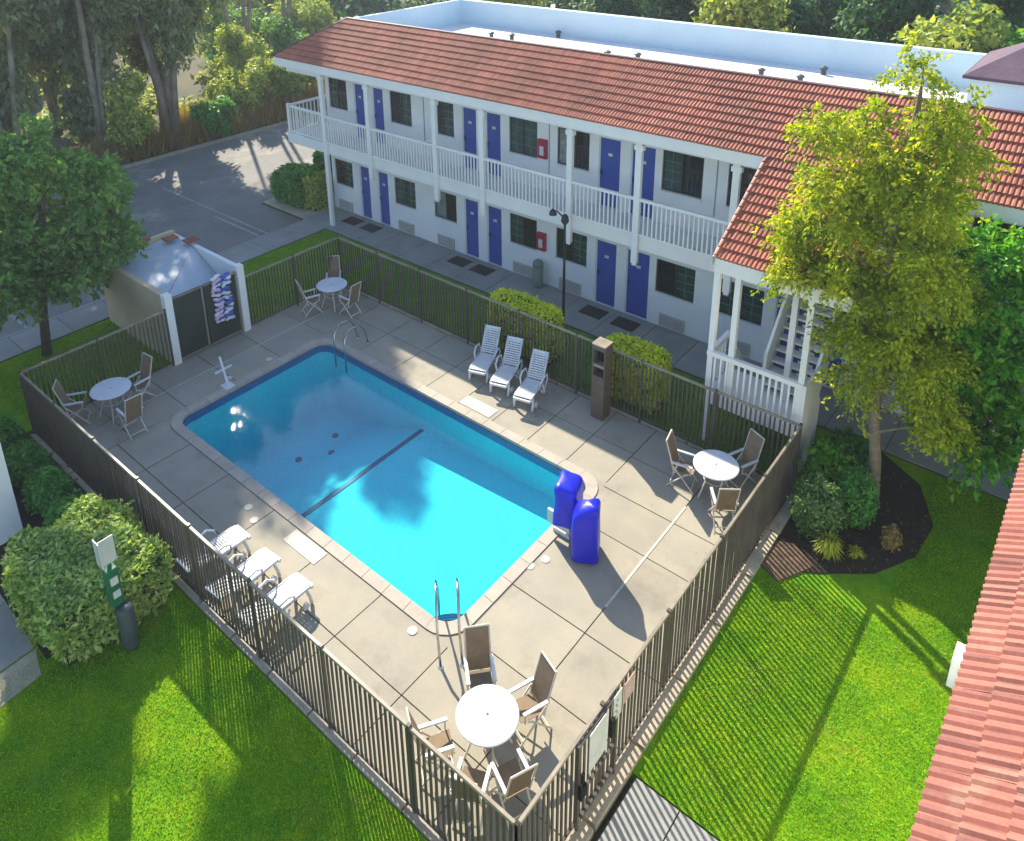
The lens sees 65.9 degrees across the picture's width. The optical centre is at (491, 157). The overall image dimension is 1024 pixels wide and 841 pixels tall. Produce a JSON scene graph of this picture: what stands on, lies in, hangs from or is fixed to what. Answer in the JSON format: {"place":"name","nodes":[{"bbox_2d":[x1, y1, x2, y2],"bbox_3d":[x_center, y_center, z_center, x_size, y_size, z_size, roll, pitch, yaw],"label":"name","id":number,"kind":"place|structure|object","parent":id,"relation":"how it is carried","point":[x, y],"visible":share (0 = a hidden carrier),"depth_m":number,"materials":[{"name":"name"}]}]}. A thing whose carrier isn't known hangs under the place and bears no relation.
{"place":"outdoors","nodes":[
{"label":"outdoors","id":0,"kind":"place"},
{"bbox_2d":[0,595,40,707],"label":"side path","id":1,"kind":"structure","parent":0,"point":[14,645],"depth_m":15.14,"materials":[{"name":"concrete"}]},
{"bbox_2d":[0,432,86,658],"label":"shrub bed","id":2,"kind":"object","parent":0,"point":[35,520],"visible":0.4,"depth_m":18.40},
{"bbox_2d":[3,437,52,489],"bbox_3d":[-11.514,7.628,19.548,1.246,1.322,1.144,6,20,20],"label":"bush","id":3,"kind":"object","parent":2,"relation":"on","point":[28,457],"visible":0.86,"depth_m":19.27,"materials":[{"name":"green plant"}]},
{"bbox_2d":[21,457,78,516],"bbox_3d":[-10.464,7.898,18.658,1.209,1.296,1.173,6,20,20],"label":"bush","id":4,"kind":"object","parent":2,"relation":"on","point":[44,486],"visible":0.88,"depth_m":18.39,"materials":[{"name":"green plant"}]},
{"bbox_2d":[0,493,179,666],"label":"clipped hedge","id":5,"kind":"object","parent":2,"relation":"on","point":[52,584],"visible":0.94,"depth_m":15.58,"materials":[{"name":"green plant"}]},
{"bbox_2d":[0,114,327,337],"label":"parking lot","id":6,"kind":"structure","parent":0,"point":[231,177],"depth_m":38.27,"materials":[{"name":"asphalt"}]},
{"bbox_2d":[0,208,357,362],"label":"sidewalk","id":7,"kind":"structure","parent":0,"point":[20,342],"depth_m":27.81,"materials":[{"name":"concrete"}]},
{"bbox_2d":[0,229,392,434],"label":"lawn","id":8,"kind":"structure","parent":0,"point":[6,408],"depth_m":25.20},
{"bbox_2d":[0,112,152,356],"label":"street tree","id":9,"kind":"object","parent":8,"relation":"on","point":[32,267],"visible":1,"depth_m":23.73,"materials":[{"name":"green plant"}]},
{"bbox_2d":[103,230,250,365],"bbox_3d":[-10.534,4.480,26.249,4.420,2.580,2.820,15,24,38],"label":"pump enclosure","id":10,"kind":"object","parent":8,"relation":"on","point":[173,273],"visible":0.89,"depth_m":25.34,"materials":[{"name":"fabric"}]},
{"bbox_2d":[210,271,235,323],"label":"towels","id":11,"kind":"object","parent":10,"relation":"hanging from","point":[225,277],"visible":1,"depth_m":25.10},
{"bbox_2d":[0,581,427,840],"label":"lawn front","id":12,"kind":"structure","parent":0,"point":[315,731],"depth_m":13.37,"materials":[{"name":"plant"}]},
{"bbox_2d":[92,534,139,650],"bbox_3d":[-7.046,8.237,14.909,0.380,2.620,0.370,15,24,38],"label":"pet waste station","id":13,"kind":"object","parent":12,"relation":"on","point":[105,553],"visible":1,"depth_m":14.82,"materials":[{"name":"green plastic"}]},
{"bbox_2d":[21,0,445,192],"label":"bank","id":14,"kind":"structure","parent":0,"point":[187,85],"depth_m":55.93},
{"bbox_2d":[0,21,113,131],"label":"eucalyptus tree","id":15,"kind":"object","parent":14,"relation":"on","point":[42,67],"visible":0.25,"depth_m":43.69,"materials":[{"name":"green plant"}]},
{"bbox_2d":[98,70,157,156],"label":"wild shrub","id":16,"kind":"object","parent":14,"relation":"on","point":[127,118],"visible":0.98,"depth_m":42.00,"materials":[{"name":"green plant"}]},
{"bbox_2d":[116,0,213,120],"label":"eucalyptus tree","id":17,"kind":"object","parent":14,"relation":"on","point":[138,57],"visible":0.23,"depth_m":47.25,"materials":[{"name":"green plant"}]},
{"bbox_2d":[57,81,326,164],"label":"dry grass","id":18,"kind":"structure","parent":14,"relation":"on","point":[190,133],"depth_m":45.81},
{"bbox_2d":[188,94,238,136],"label":"wild shrub","id":19,"kind":"object","parent":14,"relation":"on","point":[216,108],"visible":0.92,"depth_m":46.19,"materials":[{"name":"green plant"}]},
{"bbox_2d":[22,0,424,141],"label":"bank undergrowth","id":20,"kind":"object","parent":14,"relation":"on","point":[149,104],"visible":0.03,"depth_m":54.03,"materials":[{"name":"green plant"}]},
{"bbox_2d":[198,0,267,63],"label":"wild shrub","id":21,"kind":"object","parent":14,"relation":"on","point":[235,17],"visible":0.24,"depth_m":59.74,"materials":[{"name":"green plant"}]},
{"bbox_2d":[204,53,270,117],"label":"wild shrub","id":22,"kind":"object","parent":14,"relation":"on","point":[241,90],"visible":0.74,"depth_m":48.69,"materials":[{"name":"green plant"}]},
{"bbox_2d":[207,23,271,91],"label":"wild shrub","id":23,"kind":"object","parent":14,"relation":"on","point":[239,47],"visible":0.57,"depth_m":52.36,"materials":[{"name":"green plant"}]},
{"bbox_2d":[259,11,308,59],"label":"wild shrub","id":24,"kind":"object","parent":14,"relation":"on","point":[278,29],"visible":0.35,"depth_m":57.26,"materials":[{"name":"green plant"}]},
{"bbox_2d":[264,58,316,102],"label":"wild shrub","id":25,"kind":"object","parent":14,"relation":"on","point":[281,79],"visible":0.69,"depth_m":51.46,"materials":[{"name":"green plant"}]},
{"bbox_2d":[268,0,337,34],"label":"wild shrub","id":26,"kind":"object","parent":14,"relation":"on","point":[311,16],"visible":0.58,"depth_m":66.04,"materials":[{"name":"green plant"}]},
{"bbox_2d":[53,288,790,840],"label":"pool deck","id":27,"kind":"structure","parent":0,"point":[587,628],"depth_m":17.30,"materials":[{"name":"concrete"}]},
{"bbox_2d":[18,309,174,429],"bbox_3d":[-11.090,6.031,22.515,0.067,2.015,4.114,14,24,37],"label":"picket fence","id":28,"kind":"object","parent":27,"relation":"on","point":[57,357],"visible":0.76,"depth_m":22.53,"materials":[{"name":"brown metal"}]},
{"bbox_2d":[89,377,130,422],"bbox_3d":[-10.526,6.774,21.943,1.064,0.873,1.064,9,21,27],"label":"patio table","id":29,"kind":"object","parent":27,"relation":"on","point":[109,389],"visible":0.99,"depth_m":21.77,"materials":[{"name":"white plastic"}]},
{"bbox_2d":[175,525,250,574],"bbox_3d":[-5.968,8.491,16.988,0.725,0.716,1.478,15,24,38],"label":"sun lounger","id":30,"kind":"object","parent":27,"relation":"on","point":[232,535],"visible":0.63,"depth_m":17.19,"materials":[{"name":"white plastic"}]},
{"bbox_2d":[205,548,280,600],"bbox_3d":[-5.123,8.699,16.353,0.725,0.716,1.478,13,23,34],"label":"sun lounger","id":31,"kind":"object","parent":27,"relation":"on","point":[254,565],"visible":0.61,"depth_m":16.55,"materials":[{"name":"white plastic"}]},
{"bbox_2d":[238,572,313,628],"bbox_3d":[-4.301,8.900,15.737,0.725,0.716,1.478,14,24,36],"label":"sun lounger","id":32,"kind":"object","parent":27,"relation":"on","point":[287,588],"visible":0.66,"depth_m":15.93,"materials":[{"name":"white plastic"}]},
{"bbox_2d":[245,236,341,324],"bbox_3d":[-6.805,4.292,27.336,0.066,2.015,3.974,15,25,38],"label":"picket fence","id":33,"kind":"object","parent":27,"relation":"on","point":[294,275],"visible":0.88,"depth_m":27.10,"materials":[{"name":"brown metal"}]},
{"bbox_2d":[171,338,597,635],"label":"swimming pool","id":34,"kind":"structure","parent":27,"relation":"in","point":[402,498],"depth_m":21.24,"materials":[{"name":"liquid"}]},
{"bbox_2d":[406,707,454,787],"bbox_3d":[-0.965,9.547,12.905,0.749,1.300,0.530,-7,20,-16],"label":"patio chair","id":35,"kind":"object","parent":27,"relation":"on","point":[441,742],"visible":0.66,"depth_m":13.00,"materials":[{"name":"fabric"}]},
{"bbox_2d":[449,757,492,835],"bbox_3d":[-0.336,9.755,12.277,0.530,1.300,0.749,4,20,15],"label":"patio chair","id":36,"kind":"object","parent":27,"relation":"on","point":[479,778],"visible":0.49,"depth_m":12.37,"materials":[{"name":"fabric"}]},
{"bbox_2d":[463,623,496,690],"bbox_3d":[-0.217,9.134,14.061,0.530,1.300,0.750,-4,19,-8],"label":"patio chair","id":37,"kind":"object","parent":27,"relation":"on","point":[477,645],"visible":0.82,"depth_m":14.18,"materials":[{"name":"fabric"}]},
{"bbox_2d":[468,325,500,382],"bbox_3d":[-0.203,5.884,23.616,0.725,1.129,1.435,6,20,20],"label":"sun lounger","id":38,"kind":"object","parent":27,"relation":"on","point":[482,362],"visible":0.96,"depth_m":23.73,"materials":[{"name":"white plastic"}]},
{"bbox_2d":[455,684,519,765],"bbox_3d":[-0.069,9.638,13.239,1.064,0.873,1.064,9,21,27],"label":"patio table","id":39,"kind":"object","parent":27,"relation":"on","point":[487,715],"visible":0.98,"depth_m":13.07,"materials":[{"name":"white plastic"}]},
{"bbox_2d":[489,336,523,396],"bbox_3d":[0.434,6.084,23.011,0.725,1.129,1.435,7,21,22],"label":"sun lounger","id":40,"kind":"object","parent":27,"relation":"on","point":[504,374],"visible":0.99,"depth_m":23.13,"materials":[{"name":"white plastic"}]},
{"bbox_2d":[490,747,537,829],"bbox_3d":[0.338,9.713,12.371,0.530,1.300,0.749,-10,21,-24],"label":"patio chair","id":41,"kind":"object","parent":27,"relation":"on","point":[512,778],"visible":0.94,"depth_m":12.34,"materials":[{"name":"fabric"}]},
{"bbox_2d":[513,348,548,411],"bbox_3d":[1.119,6.306,22.343,0.725,1.129,1.435,8,21,25],"label":"sun lounger","id":42,"kind":"object","parent":27,"relation":"on","point":[528,388],"visible":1,"depth_m":22.46,"materials":[{"name":"white plastic"}]},
{"bbox_2d":[508,650,556,747],"bbox_3d":[0.671,9.294,13.562,0.749,1.300,0.530,-11,22,-27],"label":"patio chair","id":43,"kind":"object","parent":27,"relation":"on","point":[541,685],"visible":0.93,"depth_m":13.56,"materials":[{"name":"fabric"}]},
{"bbox_2d":[547,470,600,563],"bbox_3d":[1.849,7.853,17.369,0.893,1.457,1.610,-8,21,-21],"label":"pool lift","id":44,"kind":"object","parent":27,"relation":"on","point":[573,515],"visible":1,"depth_m":16.95,"materials":[{"name":"blue plastic"}]},
{"bbox_2d":[590,337,613,420],"bbox_3d":[2.954,6.000,21.344,0.420,2.300,0.410,15,24,38],"label":"pillar","id":45,"kind":"object","parent":27,"relation":"on","point":[602,347],"visible":1,"depth_m":21.22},
{"bbox_2d":[514,423,802,840],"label":"picket fence","id":46,"kind":"object","parent":27,"relation":"on","point":[762,516],"visible":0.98,"depth_m":14.21,"materials":[{"name":"brown metal"}]},
{"bbox_2d":[574,690,617,831],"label":"pool gate","id":47,"kind":"structure","parent":46,"relation":"attached to","point":[580,791],"depth_m":12.15,"materials":[{"name":"brown metal"}]},
{"bbox_2d":[588,711,607,773],"bbox_3d":[1.616,8.906,12.025,0.012,0.800,0.490,15,24,38],"label":"fence sign","id":48,"kind":"object","parent":47,"relation":"attached to","point":[597,741],"visible":1,"depth_m":12.00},
{"bbox_2d":[666,429,697,493],"bbox_3d":[4.587,7.331,19.045,0.749,1.300,0.530,9,22,27],"label":"patio chair","id":49,"kind":"object","parent":27,"relation":"on","point":[682,466],"visible":0.89,"depth_m":19.02,"materials":[{"name":"fabric"}]},
{"bbox_2d":[693,450,739,497],"bbox_3d":[5.292,7.642,18.756,1.064,0.873,1.064,9,21,27],"label":"patio table","id":50,"kind":"object","parent":27,"relation":"on","point":[717,465],"visible":0.99,"depth_m":18.58,"materials":[{"name":"white plastic"}]},
{"bbox_2d":[708,487,740,531],"bbox_3d":[5.241,7.744,17.828,0.530,1.300,0.750,0,19,3],"label":"patio chair","id":51,"kind":"object","parent":27,"relation":"on","point":[725,499],"visible":0.96,"depth_m":17.61,"materials":[{"name":"fabric"}]},
{"bbox_2d":[728,428,764,488],"bbox_3d":[6.078,7.306,19.053,0.750,1.300,0.530,-10,21,-25],"label":"patio chair","id":52,"kind":"object","parent":27,"relation":"on","point":[753,446],"visible":0.79,"depth_m":19.04,"materials":[{"name":"brown plastic"}]},
{"bbox_2d":[29,4,966,840],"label":"ground","id":53,"kind":"structure","parent":0,"point":[611,812],"depth_m":12.75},
{"bbox_2d":[0,443,22,545],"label":"side building","id":54,"kind":"structure","parent":53,"relation":"on","point":[10,523],"depth_m":17.67,"materials":[{"name":"white paint"}]},
{"bbox_2d":[0,0,67,141],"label":"eucalyptus tree","id":55,"kind":"object","parent":53,"relation":"on","point":[29,17],"visible":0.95,"depth_m":37.62,"materials":[{"name":"green plant"}]},
{"bbox_2d":[46,0,150,145],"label":"eucalyptus tree","id":56,"kind":"object","parent":53,"relation":"on","point":[87,44],"visible":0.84,"depth_m":41.40,"materials":[{"name":"green plant"}]},
{"bbox_2d":[81,0,230,143],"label":"eucalyptus tree","id":57,"kind":"object","parent":53,"relation":"on","point":[173,34],"visible":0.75,"depth_m":43.11,"materials":[{"name":"green plant"}]},
{"bbox_2d":[36,110,326,189],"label":"kerb","id":58,"kind":"structure","parent":53,"relation":"on","point":[140,162],"depth_m":45.14,"materials":[{"name":"concrete"}]},
{"bbox_2d":[30,433,443,840],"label":"front mow strip","id":59,"kind":"object","parent":53,"relation":"on","point":[376,781],"visible":0.66,"depth_m":14.21,"materials":[{"name":"concrete"}]},
{"bbox_2d":[18,371,520,840],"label":"picket fence","id":60,"kind":"object","parent":59,"relation":"on","point":[50,428],"visible":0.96,"depth_m":14.34,"materials":[{"name":"brown metal"}]},
{"bbox_2d":[264,195,334,218],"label":"planting island","id":61,"kind":"structure","parent":53,"relation":"on","point":[296,211],"depth_m":35.96,"materials":[{"name":"concrete"}]},
{"bbox_2d":[269,162,320,208],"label":"clipped hedge","id":62,"kind":"object","parent":61,"relation":"on","point":[286,186],"visible":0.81,"depth_m":36.21,"materials":[{"name":"green plant"}]},
{"bbox_2d":[302,170,334,210],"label":"clipped hedge","id":63,"kind":"object","parent":61,"relation":"on","point":[315,193],"visible":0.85,"depth_m":35.59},
{"bbox_2d":[22,0,1019,81],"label":"wood","id":64,"kind":"object","parent":53,"relation":"on","point":[368,7],"visible":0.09,"depth_m":71.61,"materials":[{"name":"green plant"}]},
{"bbox_2d":[345,286,762,478],"bbox_3d":[0.879,6.367,24.054,16.545,0.167,0.150,15,24,38],"label":"back mow strip","id":65,"kind":"object","parent":53,"relation":"on","point":[681,440],"visible":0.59,"depth_m":23.10,"materials":[{"name":"concrete"}]},
{"bbox_2d":[336,236,802,491],"bbox_3d":[0.810,5.451,23.667,16.664,2.015,0.064,15,24,38],"label":"picket fence","id":66,"kind":"object","parent":65,"relation":"on","point":[717,393],"visible":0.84,"depth_m":22.73,"materials":[{"name":"brown metal"}]},
{"bbox_2d":[568,0,651,17],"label":"background tree","id":67,"kind":"object","parent":53,"relation":"on","point":[623,7],"visible":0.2,"depth_m":42.97,"materials":[{"name":"green plant"}]},
{"bbox_2d":[272,0,1023,474],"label":"motel building","id":68,"kind":"structure","parent":53,"relation":"on","point":[660,176],"depth_m":25.94,"materials":[{"name":"white paint"}]},
{"bbox_2d":[389,91,412,128],"bbox_3d":[-3.636,-1.922,31.590,1.310,1.375,0.150,15,24,38],"label":"window","id":69,"kind":"structure","parent":68,"relation":"in","point":[400,102],"depth_m":31.64,"materials":[{"name":"black glass"}]},
{"bbox_2d":[462,107,476,169],"bbox_3d":[-0.805,-0.702,29.548,0.686,2.388,0.100,15,24,38],"label":"door","id":70,"kind":"structure","parent":68,"relation":"in","point":[469,115],"depth_m":29.50,"materials":[{"name":"blue paint"}]},
{"bbox_2d":[465,198,478,256],"bbox_3d":[-0.753,2.755,30.749,0.686,2.388,0.100,15,24,38],"label":"door","id":71,"kind":"structure","parent":68,"relation":"in","point":[471,207],"depth_m":30.77,"materials":[{"name":"blue paint"}]},
{"bbox_2d":[486,112,500,175],"bbox_3d":[0.081,-0.471,28.844,0.696,2.388,0.100,15,24,38],"label":"door","id":72,"kind":"structure","parent":68,"relation":"in","point":[492,120],"depth_m":28.79,"materials":[{"name":"blue paint"}]},
{"bbox_2d":[488,205,501,265],"bbox_3d":[0.133,2.986,30.045,0.696,2.388,0.100,15,24,38],"label":"door","id":73,"kind":"structure","parent":68,"relation":"in","point":[494,214],"depth_m":30.06,"materials":[{"name":"blue paint"}]},
{"bbox_2d":[508,213,537,252],"bbox_3d":[1.164,2.745,29.007,1.330,1.235,0.150,15,24,38],"label":"window","id":74,"kind":"structure","parent":68,"relation":"in","point":[523,229],"depth_m":29.06,"materials":[{"name":"black glass"}]},
{"bbox_2d":[508,116,537,160],"bbox_3d":[1.112,-0.684,27.816,1.330,1.375,0.150,15,24,38],"label":"window","id":75,"kind":"structure","parent":68,"relation":"in","point":[523,133],"depth_m":27.86,"materials":[{"name":"black glass"}]},
{"bbox_2d":[554,227,586,269],"bbox_3d":[2.794,3.170,27.711,1.380,1.235,0.150,15,24,38],"label":"window","id":76,"kind":"structure","parent":68,"relation":"in","point":[576,252],"depth_m":27.72,"materials":[{"name":"black glass"}]},
{"bbox_2d":[555,127,589,173],"bbox_3d":[2.742,-0.259,26.521,1.380,1.375,0.150,15,24,38],"label":"window","id":77,"kind":"structure","parent":68,"relation":"in","point":[581,140],"depth_m":26.50,"materials":[{"name":"black glass"}]},
{"bbox_2d":[595,239,616,306],"bbox_3d":[3.911,3.971,27.042,0.806,2.388,0.100,15,24,38],"label":"door","id":78,"kind":"structure","parent":68,"relation":"in","point":[606,253],"depth_m":27.05,"materials":[{"name":"blue paint"}]},
{"bbox_2d":[598,136,620,207],"bbox_3d":[3.859,0.514,25.842,0.806,2.388,0.100,15,24,38],"label":"door","id":79,"kind":"structure","parent":68,"relation":"in","point":[610,149],"depth_m":25.80,"materials":[{"name":"blue paint"}]},
{"bbox_2d":[625,249,649,319],"bbox_3d":[4.851,4.216,26.296,0.856,2.388,0.100,15,24,38],"label":"door","id":80,"kind":"structure","parent":68,"relation":"in","point":[637,277],"depth_m":26.33,"materials":[{"name":"blue paint"}]},
{"bbox_2d":[630,144,655,217],"bbox_3d":[4.799,0.759,25.095,0.856,2.388,0.100,15,24,38],"label":"door","id":81,"kind":"structure","parent":68,"relation":"in","point":[649,159],"depth_m":25.01,"materials":[{"name":"blue paint"}]},
{"bbox_2d":[653,259,695,305],"bbox_3d":[5.862,3.970,25.273,1.440,1.235,0.150,15,24,38],"label":"window","id":82,"kind":"structure","parent":68,"relation":"in","point":[678,281],"depth_m":25.30,"materials":[{"name":"glass"}]},
{"bbox_2d":[659,150,703,201],"bbox_3d":[5.811,0.541,24.083,1.440,1.375,0.150,15,24,38],"label":"window","id":83,"kind":"structure","parent":68,"relation":"in","point":[682,173],"depth_m":24.11,"materials":[{"name":"black glass"}]},
{"bbox_2d":[719,279,764,328],"bbox_3d":[7.527,4.404,23.950,1.500,1.235,0.150,15,24,38],"label":"window","id":84,"kind":"structure","parent":68,"relation":"in","point":[751,309],"depth_m":23.87,"materials":[{"name":"glass"}]},
{"bbox_2d":[643,0,707,22],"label":"background tree","id":85,"kind":"object","parent":53,"relation":"on","point":[676,10],"visible":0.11,"depth_m":38.58,"materials":[{"name":"green plant"}]},
{"bbox_2d":[565,492,793,840],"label":"mow strip","id":86,"kind":"object","parent":53,"relation":"on","point":[596,813],"visible":0.93,"depth_m":14.25,"materials":[{"name":"concrete"}]},
{"bbox_2d":[689,0,796,33],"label":"background tree","id":87,"kind":"object","parent":53,"relation":"on","point":[749,14],"visible":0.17,"depth_m":34.27,"materials":[{"name":"green plant"}]},
{"bbox_2d":[769,0,858,37],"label":"background tree","id":88,"kind":"object","parent":53,"relation":"on","point":[812,17],"visible":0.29,"depth_m":35.65,"materials":[{"name":"green plant"}]},
{"bbox_2d":[830,0,947,44],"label":"background tree","id":89,"kind":"object","parent":53,"relation":"on","point":[872,20],"visible":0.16,"depth_m":32.21,"materials":[{"name":"green plant"}]},
{"bbox_2d":[896,0,1015,52],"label":"background tree","id":90,"kind":"object","parent":53,"relation":"on","point":[978,34],"visible":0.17,"depth_m":28.06,"materials":[{"name":"green plant"}]},
{"bbox_2d":[907,449,1023,840],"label":"motel wing","id":91,"kind":"structure","parent":53,"relation":"on","point":[973,790],"depth_m":6.52,"materials":[{"name":"tile"}]},
{"bbox_2d":[970,0,1023,47],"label":"background tree","id":92,"kind":"object","parent":53,"relation":"on","point":[1015,8],"visible":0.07,"depth_m":30.63,"materials":[{"name":"green plant"}]},
{"bbox_2d":[346,257,834,491],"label":"fence","id":93,"kind":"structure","parent":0,"point":[819,432],"depth_m":23.29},
{"bbox_2d":[484,286,565,366],"bbox_3d":[1.059,5.182,24.361,2.735,1.918,1.245,15,24,38],"label":"clipped hedge","id":94,"kind":"object","parent":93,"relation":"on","point":[535,307],"visible":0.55,"depth_m":23.94,"materials":[{"name":"green plant"}]},
{"bbox_2d":[360,260,815,469],"bbox_3d":[1.759,5.923,25.118,16.221,0.105,2.660,15,24,38],"label":"ground cover","id":95,"kind":"object","parent":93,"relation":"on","point":[698,381],"visible":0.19,"depth_m":24.05,"materials":[{"name":"green plant"}]},
{"bbox_2d":[606,332,672,413],"bbox_3d":[4.053,5.959,21.957,2.130,1.934,1.157,15,24,38],"label":"clipped hedge","id":96,"kind":"object","parent":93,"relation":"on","point":[651,353],"visible":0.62,"depth_m":21.62,"materials":[{"name":"green plant"}]},
{"bbox_2d":[596,778,717,840],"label":"path","id":97,"kind":"structure","parent":0,"point":[643,812],"depth_m":12.33,"materials":[{"name":"concrete"}]},
{"bbox_2d":[303,206,1018,501],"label":"walkway","id":98,"kind":"structure","parent":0,"point":[688,355],"depth_m":26.03,"materials":[{"name":"concrete"}]},
{"bbox_2d":[632,453,1008,840],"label":"lawn","id":99,"kind":"structure","parent":0,"point":[841,588],"depth_m":14.17,"materials":[{"name":"plant"}]},
{"bbox_2d":[0,230,1006,840],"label":"grass","id":100,"kind":"structure","parent":99,"relation":"on","point":[702,676],"depth_m":13.97,"materials":[{"name":"plant"}]},
{"bbox_2d":[761,541,813,581],"bbox_3d":[6.257,8.680,17.075,1.052,0.042,0.874,-8,21,-21],"label":"chip patch","id":101,"kind":"object","parent":99,"relation":"on","point":[793,560],"visible":1,"depth_m":16.97,"materials":[{"name":"brown wood"}]},
{"bbox_2d":[776,452,932,573],"bbox_3d":[8.519,8.285,18.163,2.630,0.050,5.250,15,24,38],"label":"planting bed","id":102,"kind":"object","parent":99,"relation":"on","point":[904,499],"visible":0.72,"depth_m":17.69,"materials":[{"name":"soil"}]},
{"bbox_2d":[787,466,846,538],"bbox_3d":[7.236,7.797,17.616,1.251,1.720,1.371,15,24,38],"label":"bush","id":103,"kind":"object","parent":102,"relation":"on","point":[817,505],"visible":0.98,"depth_m":17.28,"materials":[{"name":"green plant"}]},
{"bbox_2d":[797,435,855,493],"bbox_3d":[7.874,7.433,18.689,1.326,1.718,1.279,15,24,38],"label":"bush","id":104,"kind":"object","parent":102,"relation":"on","point":[827,458],"visible":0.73,"depth_m":18.43,"materials":[{"name":"green plant"}]},
{"bbox_2d":[823,425,868,471],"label":"bush","id":105,"kind":"object","parent":102,"relation":"on","point":[855,445],"visible":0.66,"depth_m":19.42,"materials":[{"name":"green plant"}]},
{"bbox_2d":[835,461,880,529],"bbox_3d":[8.189,7.701,17.813,1.047,1.688,1.085,15,24,38],"label":"bush","id":106,"kind":"object","parent":102,"relation":"on","point":[859,488],"visible":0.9,"depth_m":17.50,"materials":[{"name":"green plant"}]},
{"bbox_2d":[749,24,1014,508],"bbox_3d":[8.311,2.777,17.165,5.285,11.237,3.070,15,24,38],"label":"birch tree","id":107,"kind":"object","parent":99,"relation":"on","point":[882,341],"visible":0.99,"depth_m":16.31,"materials":[{"name":"green plant"}]},
{"bbox_2d":[904,214,1023,502],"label":"green tree","id":108,"kind":"object","parent":99,"relation":"on","point":[1001,256],"visible":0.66,"depth_m":16.43,"materials":[{"name":"green plant"}]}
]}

